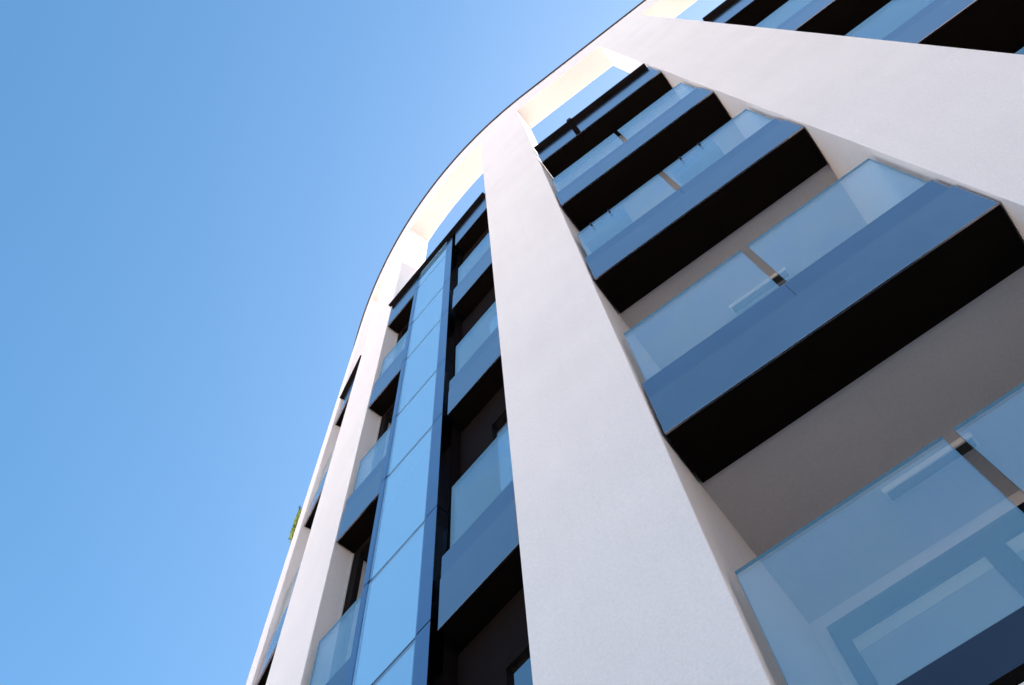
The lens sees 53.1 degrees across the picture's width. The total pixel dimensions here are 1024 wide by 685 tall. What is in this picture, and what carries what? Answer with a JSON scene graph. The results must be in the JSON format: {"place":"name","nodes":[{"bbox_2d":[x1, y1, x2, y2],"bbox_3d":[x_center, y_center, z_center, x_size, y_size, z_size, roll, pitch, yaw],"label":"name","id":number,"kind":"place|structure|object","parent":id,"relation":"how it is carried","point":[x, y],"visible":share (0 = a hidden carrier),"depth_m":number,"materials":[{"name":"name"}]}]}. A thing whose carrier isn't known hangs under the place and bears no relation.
{"place":"outdoors","nodes":[
{"label":"outdoors","id":0,"kind":"place"},
{"bbox_2d":[0,0,724,684],"label":"sky","id":1,"kind":"structure","parent":0,"point":[204,204],"materials":[{"name":"blue"}]},
{"bbox_3d":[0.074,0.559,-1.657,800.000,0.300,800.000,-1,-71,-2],"label":"ground","id":2,"kind":"structure","parent":0,"visible":0},
{"bbox_2d":[246,0,1023,684],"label":"apartment building","id":3,"kind":"structure","parent":2,"relation":"on","point":[746,408],"depth_m":5.89,"materials":[{"name":"white paint"}]},
{"bbox_2d":[288,505,301,542],"bbox_3d":[-2.947,2.620,14.360,0.296,1.158,0.550,18,-73,-8],"label":"potted shrub","id":4,"kind":"object","parent":3,"relation":"on","point":[294,524],"visible":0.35,"depth_m":14.18,"materials":[{"name":"green plant"}]},
{"bbox_2d":[327,534,371,681],"bbox_3d":[-1.083,2.027,7.421,0.070,2.660,0.590,38,-77,-14],"label":"window","id":5,"kind":"structure","parent":3,"relation":"in","point":[342,649],"depth_m":7.80,"materials":[{"name":"blue glass"}]},
{"bbox_2d":[369,402,394,473],"bbox_3d":[-1.210,1.068,10.261,0.070,2.660,0.590,38,-77,-14],"label":"window","id":6,"kind":"structure","parent":3,"relation":"in","point":[380,449],"depth_m":10.84,"materials":[{"name":"blue glass"}]},
{"bbox_2d":[395,322,408,344],"bbox_3d":[-1.337,0.108,13.100,0.070,2.660,0.590,38,-77,-14],"label":"window","id":7,"kind":"structure","parent":3,"relation":"in","point":[405,329],"depth_m":14.25,"materials":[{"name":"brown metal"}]},
{"bbox_2d":[463,227,488,261],"bbox_3d":[-0.360,-0.998,12.770,0.060,2.660,0.734,38,-77,-14],"label":"window","id":8,"kind":"structure","parent":3,"relation":"in","point":[486,232],"depth_m":13.89,"materials":[{"name":"black glass"}]},
{"bbox_2d":[462,287,497,366],"bbox_3d":[-0.233,-0.038,9.930,0.060,2.660,0.734,38,-77,-14],"label":"window","id":9,"kind":"structure","parent":3,"relation":"in","point":[489,322],"depth_m":10.46,"materials":[{"name":"blue glass"}]},
{"bbox_2d":[459,385,512,537],"bbox_3d":[-0.107,0.921,7.091,0.060,2.660,0.734,38,-77,-14],"label":"window","id":10,"kind":"structure","parent":3,"relation":"in","point":[492,473],"depth_m":7.43,"materials":[{"name":"blue glass"}]},
{"bbox_2d":[457,586,532,684],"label":"window","id":11,"kind":"structure","parent":3,"relation":"in","point":[499,654],"depth_m":5.23,"materials":[{"name":"black glass"}]},
{"bbox_2d":[580,206,632,252],"bbox_3d":[0.869,-1.040,9.444,0.485,0.367,0.202,-36,-74,9],"label":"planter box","id":12,"kind":"object","parent":3,"relation":"attached to","point":[606,229],"visible":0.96,"depth_m":9.30,"materials":[{"name":"blue"}]},
{"bbox_2d":[671,140,724,184],"bbox_3d":[1.679,-1.633,9.280,0.460,0.367,0.202,-36,-74,9],"label":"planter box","id":13,"kind":"object","parent":3,"relation":"attached to","point":[698,161],"visible":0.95,"depth_m":9.13,"materials":[{"name":"blue"}]},
{"bbox_2d":[826,502,1023,684],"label":"balcony door","id":14,"kind":"structure","parent":3,"relation":"in","point":[978,582],"depth_m":5.12,"materials":[{"name":"glass"}]}
]}

